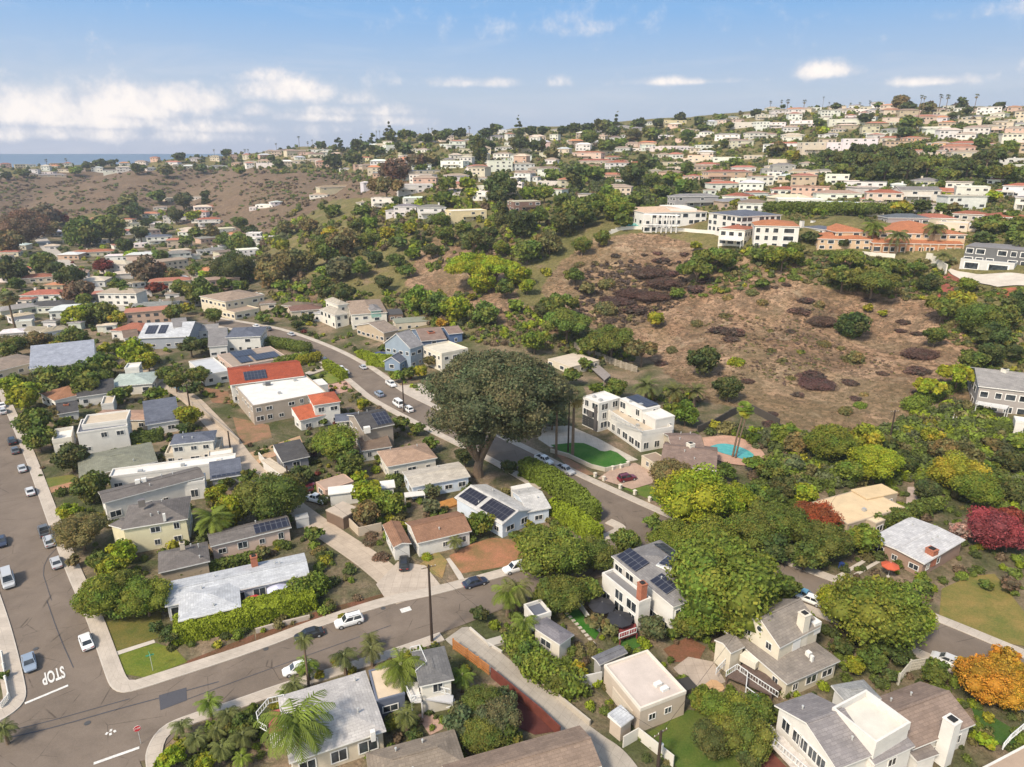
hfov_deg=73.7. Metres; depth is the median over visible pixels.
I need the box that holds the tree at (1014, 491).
[998,480,1023,503]
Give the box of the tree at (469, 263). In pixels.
[444,252,493,289]
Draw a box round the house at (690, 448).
[641,432,717,471]
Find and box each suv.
[0,407,7,414]
[7,436,16,444]
[42,534,55,547]
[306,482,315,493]
[334,610,363,629]
[374,390,383,396]
[399,555,408,570]
[404,405,413,412]
[502,559,521,574]
[617,472,636,482]
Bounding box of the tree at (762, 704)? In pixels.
[744,691,776,723]
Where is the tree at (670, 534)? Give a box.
[644,517,690,549]
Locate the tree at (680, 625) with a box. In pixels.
[668,611,705,638]
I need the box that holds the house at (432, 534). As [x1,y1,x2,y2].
[382,511,471,560]
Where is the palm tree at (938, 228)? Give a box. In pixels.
[922,222,947,240]
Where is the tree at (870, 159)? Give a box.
[855,153,891,166]
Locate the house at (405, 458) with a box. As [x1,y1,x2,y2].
[377,443,437,474]
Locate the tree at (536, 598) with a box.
[531,582,549,606]
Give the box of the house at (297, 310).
[287,303,321,316]
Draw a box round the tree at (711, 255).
[690,247,736,275]
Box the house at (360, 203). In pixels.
[356,200,365,205]
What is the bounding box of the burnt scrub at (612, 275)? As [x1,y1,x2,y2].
[574,259,688,327]
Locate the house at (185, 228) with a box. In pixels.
[176,227,204,230]
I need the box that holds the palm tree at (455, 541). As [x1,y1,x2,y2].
[446,535,463,552]
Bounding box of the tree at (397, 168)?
[378,157,411,179]
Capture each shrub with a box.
[166,642,176,652]
[253,449,264,455]
[272,539,285,545]
[310,545,326,556]
[361,536,378,546]
[365,531,378,537]
[372,550,389,561]
[421,552,432,560]
[574,261,584,267]
[593,301,618,315]
[597,278,614,290]
[600,295,636,306]
[611,253,620,257]
[613,287,645,299]
[622,304,647,314]
[630,266,666,279]
[635,290,673,302]
[643,276,686,289]
[651,257,671,263]
[652,251,662,254]
[655,360,668,366]
[665,270,679,276]
[666,345,677,353]
[679,252,689,256]
[686,285,704,292]
[691,319,703,327]
[697,277,715,284]
[707,326,728,333]
[718,312,729,318]
[721,327,745,336]
[722,294,733,300]
[723,336,740,342]
[727,356,745,366]
[741,378,755,383]
[745,288,759,295]
[756,299,768,306]
[761,420,776,426]
[767,347,776,352]
[768,411,778,416]
[776,357,788,362]
[785,329,795,332]
[786,307,811,315]
[786,375,794,380]
[790,392,804,397]
[794,370,827,378]
[796,297,814,303]
[796,350,805,353]
[797,376,836,390]
[802,316,836,327]
[812,300,824,308]
[816,340,831,347]
[836,345,844,349]
[837,311,866,319]
[837,406,853,415]
[838,330,861,338]
[839,350,864,364]
[840,379,859,386]
[849,396,861,400]
[852,401,867,409]
[859,392,868,396]
[860,297,875,302]
[876,371,888,375]
[894,328,907,332]
[895,319,910,324]
[899,347,939,360]
[902,365,932,375]
[910,331,923,335]
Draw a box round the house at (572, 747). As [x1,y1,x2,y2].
[442,725,601,766]
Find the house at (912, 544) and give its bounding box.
[871,516,965,574]
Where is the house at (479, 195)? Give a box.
[473,189,487,200]
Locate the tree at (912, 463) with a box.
[900,455,919,472]
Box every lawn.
[45,474,76,486]
[103,611,160,650]
[118,643,186,676]
[309,372,342,383]
[552,443,626,466]
[564,607,598,638]
[620,637,640,649]
[623,485,659,502]
[647,710,740,766]
[939,574,1023,645]
[972,708,1016,745]
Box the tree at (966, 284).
[956,277,979,292]
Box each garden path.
[116,640,154,654]
[446,558,463,579]
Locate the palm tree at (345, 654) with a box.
[328,647,359,675]
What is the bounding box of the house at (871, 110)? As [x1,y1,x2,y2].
[865,109,880,112]
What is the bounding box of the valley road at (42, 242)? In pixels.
[35,237,125,310]
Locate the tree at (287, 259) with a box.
[271,248,305,277]
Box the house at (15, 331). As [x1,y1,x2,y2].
[0,328,24,336]
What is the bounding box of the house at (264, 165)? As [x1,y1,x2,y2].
[256,163,272,168]
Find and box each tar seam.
[3,681,218,738]
[15,698,129,729]
[43,551,53,599]
[46,600,72,666]
[172,625,390,704]
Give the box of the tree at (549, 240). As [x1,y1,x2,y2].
[534,228,562,254]
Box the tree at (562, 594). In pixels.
[534,574,587,615]
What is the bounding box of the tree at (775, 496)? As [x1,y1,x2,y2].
[764,487,788,506]
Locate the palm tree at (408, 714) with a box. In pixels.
[394,700,419,730]
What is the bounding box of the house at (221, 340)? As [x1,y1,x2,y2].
[208,326,266,357]
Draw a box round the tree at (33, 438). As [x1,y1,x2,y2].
[21,426,56,452]
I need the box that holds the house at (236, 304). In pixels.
[199,289,263,319]
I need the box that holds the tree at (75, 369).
[61,360,98,384]
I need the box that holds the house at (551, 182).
[536,180,556,185]
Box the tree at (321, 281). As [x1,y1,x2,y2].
[311,274,331,288]
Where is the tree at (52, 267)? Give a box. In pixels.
[42,261,64,272]
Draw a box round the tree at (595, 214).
[579,202,599,227]
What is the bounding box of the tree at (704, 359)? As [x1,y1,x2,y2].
[685,345,720,376]
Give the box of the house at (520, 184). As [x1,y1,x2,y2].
[517,181,523,187]
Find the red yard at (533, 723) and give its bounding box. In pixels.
[515,700,553,734]
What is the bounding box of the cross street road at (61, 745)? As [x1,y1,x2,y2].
[0,533,649,766]
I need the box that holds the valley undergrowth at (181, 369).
[0,206,418,477]
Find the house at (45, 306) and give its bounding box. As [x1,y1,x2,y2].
[34,298,95,312]
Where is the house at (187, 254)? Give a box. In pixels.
[168,250,200,260]
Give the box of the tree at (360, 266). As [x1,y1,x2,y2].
[351,259,372,278]
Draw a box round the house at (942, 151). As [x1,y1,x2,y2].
[936,148,947,154]
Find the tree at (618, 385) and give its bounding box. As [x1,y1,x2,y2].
[605,377,627,395]
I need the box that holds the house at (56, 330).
[26,324,67,335]
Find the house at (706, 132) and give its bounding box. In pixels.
[699,131,713,134]
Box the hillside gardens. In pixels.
[0,105,1023,245]
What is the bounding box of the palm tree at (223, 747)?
[207,737,235,764]
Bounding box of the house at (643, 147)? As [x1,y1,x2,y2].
[640,143,654,150]
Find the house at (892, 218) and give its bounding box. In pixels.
[877,213,930,223]
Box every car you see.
[0,534,7,546]
[10,446,19,454]
[17,464,27,472]
[21,651,37,672]
[25,486,35,496]
[49,555,62,569]
[78,632,94,651]
[282,659,313,677]
[294,626,323,640]
[359,364,366,369]
[462,576,487,589]
[795,588,811,594]
[795,592,819,607]
[930,650,956,661]
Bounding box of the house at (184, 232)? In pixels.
[177,230,188,235]
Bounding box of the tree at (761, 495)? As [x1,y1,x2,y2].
[742,482,769,502]
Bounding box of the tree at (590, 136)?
[579,129,600,143]
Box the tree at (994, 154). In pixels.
[972,147,1008,165]
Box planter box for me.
[486,636,503,647]
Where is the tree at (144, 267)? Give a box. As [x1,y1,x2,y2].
[124,254,168,283]
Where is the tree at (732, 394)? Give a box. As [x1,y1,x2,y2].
[721,387,739,402]
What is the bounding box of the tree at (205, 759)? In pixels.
[194,751,217,766]
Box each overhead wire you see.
[291,471,426,565]
[429,567,655,729]
[663,413,893,729]
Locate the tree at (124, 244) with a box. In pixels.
[113,238,133,250]
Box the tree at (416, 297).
[404,284,433,310]
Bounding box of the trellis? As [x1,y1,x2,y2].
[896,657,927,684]
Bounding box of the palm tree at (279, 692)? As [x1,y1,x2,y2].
[275,687,289,697]
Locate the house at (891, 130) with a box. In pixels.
[880,128,897,132]
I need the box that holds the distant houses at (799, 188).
[0,101,1023,216]
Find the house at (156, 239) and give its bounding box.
[145,234,171,243]
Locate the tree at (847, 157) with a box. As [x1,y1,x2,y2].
[832,150,865,166]
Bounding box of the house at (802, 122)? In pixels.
[790,120,813,126]
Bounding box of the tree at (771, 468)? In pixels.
[756,458,789,478]
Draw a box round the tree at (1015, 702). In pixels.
[995,674,1023,710]
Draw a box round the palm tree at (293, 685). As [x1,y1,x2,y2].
[279,674,307,693]
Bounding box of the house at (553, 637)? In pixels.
[524,599,573,658]
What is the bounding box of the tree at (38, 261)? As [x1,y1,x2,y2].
[28,251,57,272]
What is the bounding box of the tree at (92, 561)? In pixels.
[84,550,109,568]
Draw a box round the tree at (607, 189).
[597,184,621,197]
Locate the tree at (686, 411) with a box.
[669,399,699,425]
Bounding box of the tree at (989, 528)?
[965,505,1023,549]
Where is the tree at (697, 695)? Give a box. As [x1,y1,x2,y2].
[687,683,712,713]
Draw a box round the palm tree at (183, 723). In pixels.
[167,717,193,738]
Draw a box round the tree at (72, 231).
[61,215,104,246]
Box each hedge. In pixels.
[0,334,56,348]
[29,365,113,386]
[130,426,164,444]
[170,582,318,646]
[177,550,254,577]
[264,335,313,352]
[271,351,308,362]
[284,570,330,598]
[295,351,322,364]
[321,359,348,379]
[356,349,372,359]
[366,352,391,366]
[500,625,587,702]
[517,456,602,521]
[548,497,604,540]
[762,200,914,214]
[817,249,863,255]
[880,495,947,529]
[899,381,967,411]
[959,414,1013,433]
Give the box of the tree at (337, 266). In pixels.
[325,256,353,280]
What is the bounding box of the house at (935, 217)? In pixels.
[916,212,957,224]
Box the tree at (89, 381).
[70,372,102,393]
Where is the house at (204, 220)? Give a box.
[197,217,220,226]
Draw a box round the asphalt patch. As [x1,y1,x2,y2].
[159,688,186,709]
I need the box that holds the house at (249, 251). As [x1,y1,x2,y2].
[235,247,258,255]
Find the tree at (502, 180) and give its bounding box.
[483,169,517,193]
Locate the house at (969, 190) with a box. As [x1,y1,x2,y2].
[954,185,990,202]
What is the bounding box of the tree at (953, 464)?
[926,449,992,487]
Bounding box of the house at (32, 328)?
[23,326,55,335]
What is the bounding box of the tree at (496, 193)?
[486,185,506,201]
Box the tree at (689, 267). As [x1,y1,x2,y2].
[675,259,712,281]
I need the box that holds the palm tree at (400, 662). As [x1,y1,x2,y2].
[375,647,425,695]
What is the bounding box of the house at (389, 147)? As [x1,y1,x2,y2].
[382,145,395,152]
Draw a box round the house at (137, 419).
[98,409,147,429]
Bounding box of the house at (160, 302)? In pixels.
[131,299,182,307]
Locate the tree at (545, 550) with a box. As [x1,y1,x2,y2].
[516,523,589,578]
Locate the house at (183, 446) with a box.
[165,430,223,461]
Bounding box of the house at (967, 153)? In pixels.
[945,149,977,157]
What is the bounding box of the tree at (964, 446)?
[940,439,986,464]
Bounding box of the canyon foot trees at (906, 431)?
[709,396,1023,509]
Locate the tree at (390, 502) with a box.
[373,490,405,514]
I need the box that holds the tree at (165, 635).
[158,624,178,643]
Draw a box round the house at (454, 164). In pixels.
[440,161,468,168]
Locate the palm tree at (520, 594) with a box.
[499,577,534,611]
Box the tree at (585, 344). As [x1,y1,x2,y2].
[576,334,598,357]
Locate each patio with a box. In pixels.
[702,435,764,465]
[906,487,920,503]
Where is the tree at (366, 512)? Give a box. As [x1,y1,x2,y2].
[350,499,380,525]
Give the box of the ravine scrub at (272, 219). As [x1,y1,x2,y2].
[0,167,442,255]
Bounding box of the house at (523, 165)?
[513,161,534,170]
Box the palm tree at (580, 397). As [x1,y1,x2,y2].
[569,384,585,455]
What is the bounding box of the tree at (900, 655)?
[875,641,911,664]
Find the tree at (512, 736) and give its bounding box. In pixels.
[499,723,522,747]
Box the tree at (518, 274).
[504,261,531,286]
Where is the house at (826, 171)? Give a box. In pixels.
[819,169,831,173]
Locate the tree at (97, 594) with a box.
[69,572,123,617]
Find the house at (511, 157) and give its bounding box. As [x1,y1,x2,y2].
[503,153,531,161]
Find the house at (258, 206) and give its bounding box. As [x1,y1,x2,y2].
[255,204,272,208]
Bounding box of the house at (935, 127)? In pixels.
[919,126,950,130]
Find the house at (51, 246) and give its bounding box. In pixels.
[43,243,60,249]
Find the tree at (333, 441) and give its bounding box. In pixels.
[311,422,358,462]
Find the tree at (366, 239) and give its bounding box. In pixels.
[356,232,376,248]
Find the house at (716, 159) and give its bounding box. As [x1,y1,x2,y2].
[710,157,740,161]
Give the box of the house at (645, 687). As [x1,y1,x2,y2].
[604,649,685,740]
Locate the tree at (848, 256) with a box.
[828,249,866,268]
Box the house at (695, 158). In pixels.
[681,155,715,161]
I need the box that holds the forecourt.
[538,426,637,460]
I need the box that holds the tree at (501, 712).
[473,695,522,737]
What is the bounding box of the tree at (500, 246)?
[492,239,509,255]
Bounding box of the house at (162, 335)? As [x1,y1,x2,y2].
[138,317,202,348]
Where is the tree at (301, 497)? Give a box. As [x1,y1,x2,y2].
[286,483,308,515]
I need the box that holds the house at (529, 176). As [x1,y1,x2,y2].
[514,171,540,181]
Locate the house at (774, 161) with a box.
[768,159,795,163]
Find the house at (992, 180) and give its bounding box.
[986,176,1005,184]
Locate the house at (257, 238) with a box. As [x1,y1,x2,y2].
[252,236,272,242]
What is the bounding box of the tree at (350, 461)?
[334,449,365,473]
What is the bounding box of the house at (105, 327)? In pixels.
[96,322,117,332]
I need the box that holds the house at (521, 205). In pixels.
[507,200,540,211]
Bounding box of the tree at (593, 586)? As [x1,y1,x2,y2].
[579,575,604,603]
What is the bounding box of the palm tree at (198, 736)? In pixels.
[182,725,209,753]
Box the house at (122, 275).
[113,271,133,278]
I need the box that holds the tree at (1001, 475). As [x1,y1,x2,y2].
[982,464,1012,483]
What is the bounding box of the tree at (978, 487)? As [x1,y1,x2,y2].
[948,469,1004,506]
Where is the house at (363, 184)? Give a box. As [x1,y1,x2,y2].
[360,181,369,192]
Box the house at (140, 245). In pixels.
[133,242,147,247]
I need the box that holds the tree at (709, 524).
[680,513,743,544]
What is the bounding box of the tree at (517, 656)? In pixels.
[508,640,539,668]
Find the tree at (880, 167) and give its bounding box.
[867,160,900,179]
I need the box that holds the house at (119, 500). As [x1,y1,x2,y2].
[98,457,241,519]
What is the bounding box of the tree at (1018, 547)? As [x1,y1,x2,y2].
[999,520,1023,551]
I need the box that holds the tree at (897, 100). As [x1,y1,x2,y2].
[891,94,910,107]
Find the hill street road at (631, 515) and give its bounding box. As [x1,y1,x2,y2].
[197,319,1023,661]
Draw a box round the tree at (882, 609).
[820,573,932,651]
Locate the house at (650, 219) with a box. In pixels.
[629,205,780,235]
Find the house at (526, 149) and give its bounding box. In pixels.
[521,148,540,151]
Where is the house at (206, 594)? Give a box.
[165,553,308,622]
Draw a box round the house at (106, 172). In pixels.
[103,170,116,175]
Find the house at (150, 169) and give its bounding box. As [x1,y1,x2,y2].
[145,167,155,170]
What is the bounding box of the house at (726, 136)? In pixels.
[714,133,741,140]
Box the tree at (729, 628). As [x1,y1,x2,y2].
[723,616,751,641]
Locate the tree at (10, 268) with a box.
[0,255,29,279]
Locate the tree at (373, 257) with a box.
[365,251,383,268]
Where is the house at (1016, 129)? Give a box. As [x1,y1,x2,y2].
[1004,126,1023,132]
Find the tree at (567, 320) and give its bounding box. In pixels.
[541,307,592,344]
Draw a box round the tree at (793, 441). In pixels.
[783,431,807,454]
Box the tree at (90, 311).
[77,303,93,323]
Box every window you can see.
[100,432,107,437]
[109,509,122,517]
[113,482,122,486]
[116,430,124,434]
[150,526,160,532]
[154,539,160,544]
[167,424,174,429]
[170,606,178,617]
[173,446,183,451]
[173,522,179,528]
[173,535,181,540]
[190,489,198,497]
[218,547,226,553]
[237,541,247,549]
[240,591,245,599]
[252,586,266,594]
[256,415,264,421]
[259,538,264,543]
[278,532,283,539]
[292,461,300,465]
[298,757,316,766]
[318,407,324,412]
[330,405,337,410]
[330,747,347,764]
[357,736,378,754]
[382,703,398,713]
[407,466,416,469]
[432,683,442,692]
[445,484,452,489]
[457,535,466,542]
[458,481,465,486]
[506,523,514,531]
[521,516,527,524]
[535,514,542,519]
[540,637,551,649]
[583,407,588,414]
[600,420,607,428]
[601,402,608,410]
[602,412,606,418]
[602,589,610,599]
[612,400,617,407]
[614,563,622,574]
[614,587,623,603]
[614,598,624,610]
[620,400,625,409]
[622,430,627,440]
[625,570,633,583]
[626,596,636,614]
[628,435,633,444]
[628,610,634,623]
[634,439,639,448]
[635,408,639,416]
[643,442,648,449]
[648,712,655,720]
[650,608,657,616]
[654,440,659,447]
[664,705,671,714]
[682,213,688,217]
[765,640,771,651]
[772,235,777,240]
[772,675,778,683]
[773,228,778,232]
[781,716,790,735]
[782,236,793,240]
[783,228,794,233]
[791,727,801,747]
[792,682,798,691]
[798,734,808,754]
[805,672,817,685]
[807,744,817,764]
[815,752,826,766]
[821,667,832,678]
[871,545,883,554]
[873,246,879,251]
[876,524,883,530]
[887,756,897,766]
[891,554,897,560]
[908,562,918,571]
[956,733,961,743]
[963,261,979,269]
[965,248,973,253]
[975,248,985,254]
[979,391,988,397]
[986,264,1009,269]
[994,393,1002,399]
[997,250,1007,256]
[1002,407,1012,413]
[1004,394,1016,401]
[1010,251,1016,256]
[1016,408,1023,413]
[1018,395,1023,402]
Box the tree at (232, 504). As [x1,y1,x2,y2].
[211,490,248,526]
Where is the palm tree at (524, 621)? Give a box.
[510,612,538,635]
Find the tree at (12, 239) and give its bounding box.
[0,229,25,250]
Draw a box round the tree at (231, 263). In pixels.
[206,250,256,280]
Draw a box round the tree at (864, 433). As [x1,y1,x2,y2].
[851,422,885,446]
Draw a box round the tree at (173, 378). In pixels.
[163,370,187,391]
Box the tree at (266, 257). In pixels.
[255,252,273,264]
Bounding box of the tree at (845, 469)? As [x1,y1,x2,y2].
[834,460,864,481]
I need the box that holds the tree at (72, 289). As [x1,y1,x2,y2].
[59,279,95,299]
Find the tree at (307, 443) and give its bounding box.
[303,437,317,456]
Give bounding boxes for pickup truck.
[37,523,50,538]
[306,492,327,504]
[385,380,395,387]
[534,453,553,464]
[555,463,574,475]
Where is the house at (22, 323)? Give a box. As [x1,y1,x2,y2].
[15,318,34,327]
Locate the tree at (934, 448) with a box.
[927,437,956,456]
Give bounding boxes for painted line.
[25,685,67,703]
[94,746,138,764]
[400,606,411,612]
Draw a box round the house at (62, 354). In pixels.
[29,339,96,370]
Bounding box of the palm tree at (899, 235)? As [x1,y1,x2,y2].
[884,230,910,255]
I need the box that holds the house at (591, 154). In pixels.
[572,151,605,158]
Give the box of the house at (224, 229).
[218,227,235,232]
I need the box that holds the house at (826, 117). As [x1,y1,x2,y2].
[818,116,831,119]
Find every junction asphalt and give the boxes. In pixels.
[0,698,24,724]
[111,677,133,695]
[131,727,178,760]
[574,516,629,578]
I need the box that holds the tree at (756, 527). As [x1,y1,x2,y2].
[726,508,778,550]
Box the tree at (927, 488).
[913,478,942,497]
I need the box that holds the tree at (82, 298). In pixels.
[75,293,91,303]
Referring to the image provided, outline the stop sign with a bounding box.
[133,725,140,742]
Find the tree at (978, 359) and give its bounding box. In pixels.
[955,350,991,367]
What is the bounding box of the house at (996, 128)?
[983,124,1005,132]
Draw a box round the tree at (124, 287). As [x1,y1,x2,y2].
[117,286,134,289]
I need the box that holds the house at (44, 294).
[18,288,63,300]
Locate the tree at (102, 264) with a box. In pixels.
[92,258,113,273]
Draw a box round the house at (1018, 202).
[1013,196,1023,210]
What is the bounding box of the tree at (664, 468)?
[648,456,692,485]
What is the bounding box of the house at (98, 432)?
[52,410,132,453]
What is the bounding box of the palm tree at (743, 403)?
[731,401,752,456]
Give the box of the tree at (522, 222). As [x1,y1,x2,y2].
[503,209,536,237]
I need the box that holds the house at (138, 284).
[127,281,145,287]
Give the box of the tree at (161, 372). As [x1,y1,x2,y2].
[154,366,176,378]
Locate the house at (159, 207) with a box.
[153,206,166,209]
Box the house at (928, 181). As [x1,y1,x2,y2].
[910,176,938,185]
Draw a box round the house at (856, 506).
[810,484,904,531]
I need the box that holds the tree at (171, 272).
[162,267,182,277]
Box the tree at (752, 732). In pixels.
[720,702,778,763]
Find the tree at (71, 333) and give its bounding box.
[53,325,90,341]
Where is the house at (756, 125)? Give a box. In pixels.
[752,121,769,130]
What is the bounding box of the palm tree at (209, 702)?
[192,691,223,719]
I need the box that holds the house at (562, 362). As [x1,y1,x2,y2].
[548,353,610,385]
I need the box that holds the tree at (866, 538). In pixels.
[844,523,884,553]
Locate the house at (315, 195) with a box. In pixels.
[309,193,328,199]
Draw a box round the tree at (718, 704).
[699,690,758,725]
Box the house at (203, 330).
[199,323,218,338]
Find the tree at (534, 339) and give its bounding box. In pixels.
[519,330,546,353]
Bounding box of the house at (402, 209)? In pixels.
[385,202,419,218]
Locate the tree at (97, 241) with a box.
[71,220,106,245]
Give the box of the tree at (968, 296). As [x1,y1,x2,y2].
[945,289,977,313]
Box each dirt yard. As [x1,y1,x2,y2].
[48,482,70,492]
[204,387,230,403]
[233,417,271,444]
[419,552,446,577]
[449,538,523,572]
[663,638,704,661]
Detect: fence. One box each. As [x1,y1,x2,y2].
[0,650,10,707]
[452,638,489,674]
[491,667,560,731]
[574,342,637,371]
[578,604,599,631]
[622,728,674,766]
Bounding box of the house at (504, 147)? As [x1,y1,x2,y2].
[495,145,512,150]
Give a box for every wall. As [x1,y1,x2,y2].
[177,392,239,443]
[255,614,309,633]
[258,452,274,474]
[349,518,381,535]
[469,627,502,652]
[538,679,590,725]
[550,449,628,471]
[580,671,601,687]
[608,226,714,233]
[697,407,736,432]
[751,405,779,424]
[862,251,895,257]
[926,253,947,273]
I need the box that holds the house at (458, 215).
[445,208,486,224]
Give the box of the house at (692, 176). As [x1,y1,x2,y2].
[686,174,701,179]
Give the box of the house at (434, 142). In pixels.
[419,140,438,143]
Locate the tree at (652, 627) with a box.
[638,614,666,640]
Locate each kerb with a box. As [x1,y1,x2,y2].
[0,397,625,692]
[0,595,25,720]
[145,632,439,766]
[222,326,517,471]
[224,319,1023,657]
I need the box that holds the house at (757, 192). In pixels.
[744,190,768,196]
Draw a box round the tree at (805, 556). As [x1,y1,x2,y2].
[789,540,827,570]
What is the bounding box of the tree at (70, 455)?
[49,441,90,472]
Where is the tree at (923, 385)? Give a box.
[912,377,950,394]
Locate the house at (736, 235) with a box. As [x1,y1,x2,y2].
[718,224,752,248]
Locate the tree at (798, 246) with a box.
[785,241,805,252]
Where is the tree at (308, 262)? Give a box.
[296,250,316,271]
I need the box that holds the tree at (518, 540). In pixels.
[514,528,529,552]
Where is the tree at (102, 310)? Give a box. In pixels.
[91,301,118,322]
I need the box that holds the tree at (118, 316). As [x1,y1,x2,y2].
[107,310,127,324]
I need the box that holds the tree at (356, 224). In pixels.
[346,218,363,231]
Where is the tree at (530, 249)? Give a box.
[510,239,542,263]
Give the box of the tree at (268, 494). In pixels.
[232,472,301,520]
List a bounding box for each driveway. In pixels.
[305,366,324,374]
[328,381,351,393]
[376,561,439,598]
[401,383,433,400]
[598,463,653,488]
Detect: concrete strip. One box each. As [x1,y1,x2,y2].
[836,560,865,576]
[854,561,879,573]
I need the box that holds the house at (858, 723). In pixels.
[739,666,914,766]
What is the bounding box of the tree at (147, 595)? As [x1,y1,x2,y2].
[116,575,173,616]
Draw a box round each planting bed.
[186,634,254,662]
[256,594,383,639]
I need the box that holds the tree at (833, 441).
[801,423,860,460]
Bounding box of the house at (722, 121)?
[713,119,729,124]
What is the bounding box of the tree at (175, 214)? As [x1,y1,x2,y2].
[166,207,184,224]
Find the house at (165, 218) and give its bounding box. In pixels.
[162,215,167,222]
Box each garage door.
[582,414,589,426]
[589,417,597,430]
[612,687,632,723]
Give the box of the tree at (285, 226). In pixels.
[277,220,295,235]
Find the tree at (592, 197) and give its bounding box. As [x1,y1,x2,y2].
[584,193,603,204]
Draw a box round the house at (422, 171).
[406,170,439,176]
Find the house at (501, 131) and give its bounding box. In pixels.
[497,130,511,133]
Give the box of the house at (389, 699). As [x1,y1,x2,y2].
[368,664,404,718]
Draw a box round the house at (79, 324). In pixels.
[67,318,85,328]
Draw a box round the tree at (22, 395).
[4,381,42,409]
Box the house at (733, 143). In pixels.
[727,139,753,148]
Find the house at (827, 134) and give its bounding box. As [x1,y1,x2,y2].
[818,133,838,137]
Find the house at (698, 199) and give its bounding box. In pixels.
[667,192,718,207]
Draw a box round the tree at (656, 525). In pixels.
[652,520,665,533]
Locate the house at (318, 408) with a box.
[291,391,340,430]
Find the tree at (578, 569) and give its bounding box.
[558,537,593,575]
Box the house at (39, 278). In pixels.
[20,273,53,283]
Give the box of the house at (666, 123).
[659,120,686,127]
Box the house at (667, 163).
[662,161,695,165]
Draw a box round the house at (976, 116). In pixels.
[961,115,984,118]
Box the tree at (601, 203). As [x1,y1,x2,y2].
[595,194,622,219]
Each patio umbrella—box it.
[267,583,287,593]
[588,597,614,613]
[607,610,632,627]
[881,561,899,576]
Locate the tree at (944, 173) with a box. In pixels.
[935,168,961,180]
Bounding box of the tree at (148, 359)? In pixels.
[134,351,159,371]
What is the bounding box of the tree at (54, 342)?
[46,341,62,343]
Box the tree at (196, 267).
[186,262,205,275]
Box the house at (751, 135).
[743,131,767,139]
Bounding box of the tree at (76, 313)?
[60,305,88,321]
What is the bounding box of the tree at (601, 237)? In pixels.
[593,229,610,247]
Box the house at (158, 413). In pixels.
[142,396,179,432]
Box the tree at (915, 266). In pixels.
[906,261,927,276]
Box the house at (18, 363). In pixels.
[0,354,30,377]
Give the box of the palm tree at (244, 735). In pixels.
[229,725,257,750]
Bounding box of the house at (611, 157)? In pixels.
[603,156,620,159]
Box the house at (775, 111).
[769,109,784,113]
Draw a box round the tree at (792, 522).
[758,501,809,542]
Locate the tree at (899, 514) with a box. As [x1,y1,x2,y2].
[889,507,913,522]
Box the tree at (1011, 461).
[991,450,1023,473]
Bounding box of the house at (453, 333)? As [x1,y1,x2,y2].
[441,325,462,342]
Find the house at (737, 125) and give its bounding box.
[730,122,752,129]
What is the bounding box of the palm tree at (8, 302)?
[0,290,16,326]
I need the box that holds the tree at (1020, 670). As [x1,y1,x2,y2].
[1010,661,1023,681]
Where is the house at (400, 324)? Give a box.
[392,316,428,330]
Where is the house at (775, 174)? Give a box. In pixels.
[767,172,783,180]
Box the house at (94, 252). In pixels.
[72,248,114,256]
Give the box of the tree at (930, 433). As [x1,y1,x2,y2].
[920,427,946,440]
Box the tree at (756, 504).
[746,499,769,512]
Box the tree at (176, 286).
[169,279,190,295]
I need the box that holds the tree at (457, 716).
[442,700,475,743]
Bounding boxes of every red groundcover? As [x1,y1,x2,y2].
[937,273,958,296]
[997,287,1016,297]
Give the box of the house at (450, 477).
[402,462,469,498]
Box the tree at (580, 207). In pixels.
[551,199,590,226]
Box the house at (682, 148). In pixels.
[677,146,693,150]
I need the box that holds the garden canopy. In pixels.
[404,491,424,504]
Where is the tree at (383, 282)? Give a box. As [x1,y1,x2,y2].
[373,274,393,289]
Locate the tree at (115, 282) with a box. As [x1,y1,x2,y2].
[106,277,128,287]
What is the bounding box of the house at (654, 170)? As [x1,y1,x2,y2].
[649,168,663,173]
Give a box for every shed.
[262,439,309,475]
[325,501,357,528]
[592,645,627,676]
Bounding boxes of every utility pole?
[183,384,189,404]
[402,380,404,411]
[421,564,435,641]
[567,404,569,451]
[654,728,667,766]
[890,410,898,434]
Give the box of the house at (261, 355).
[217,346,285,367]
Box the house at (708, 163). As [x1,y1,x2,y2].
[695,162,719,165]
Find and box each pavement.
[0,388,624,690]
[0,599,24,718]
[147,633,444,766]
[218,326,540,488]
[220,317,1023,655]
[786,598,1023,711]
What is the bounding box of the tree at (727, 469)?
[715,462,736,478]
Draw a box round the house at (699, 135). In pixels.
[694,134,705,137]
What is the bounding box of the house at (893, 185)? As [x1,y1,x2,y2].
[890,181,906,187]
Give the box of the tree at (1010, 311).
[996,302,1021,328]
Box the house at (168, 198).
[163,197,173,201]
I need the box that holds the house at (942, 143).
[926,141,949,145]
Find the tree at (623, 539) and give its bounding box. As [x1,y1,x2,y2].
[608,527,641,552]
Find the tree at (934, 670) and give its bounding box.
[921,656,951,686]
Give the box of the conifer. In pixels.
[412,216,431,243]
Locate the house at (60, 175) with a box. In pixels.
[38,173,66,177]
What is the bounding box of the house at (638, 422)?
[582,391,674,451]
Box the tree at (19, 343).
[3,336,28,353]
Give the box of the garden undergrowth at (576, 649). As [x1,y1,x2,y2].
[54,421,1023,766]
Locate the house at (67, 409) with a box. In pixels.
[55,400,78,419]
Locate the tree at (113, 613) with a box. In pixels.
[112,585,143,618]
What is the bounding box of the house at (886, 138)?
[879,136,901,142]
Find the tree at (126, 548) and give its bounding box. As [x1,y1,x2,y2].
[105,538,137,560]
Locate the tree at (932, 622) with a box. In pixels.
[920,608,939,636]
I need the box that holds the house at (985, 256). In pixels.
[959,242,1023,269]
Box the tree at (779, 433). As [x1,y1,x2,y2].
[770,424,799,446]
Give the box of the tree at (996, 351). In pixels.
[977,342,1006,364]
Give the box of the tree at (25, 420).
[9,407,54,433]
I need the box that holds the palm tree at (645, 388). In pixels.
[633,375,658,400]

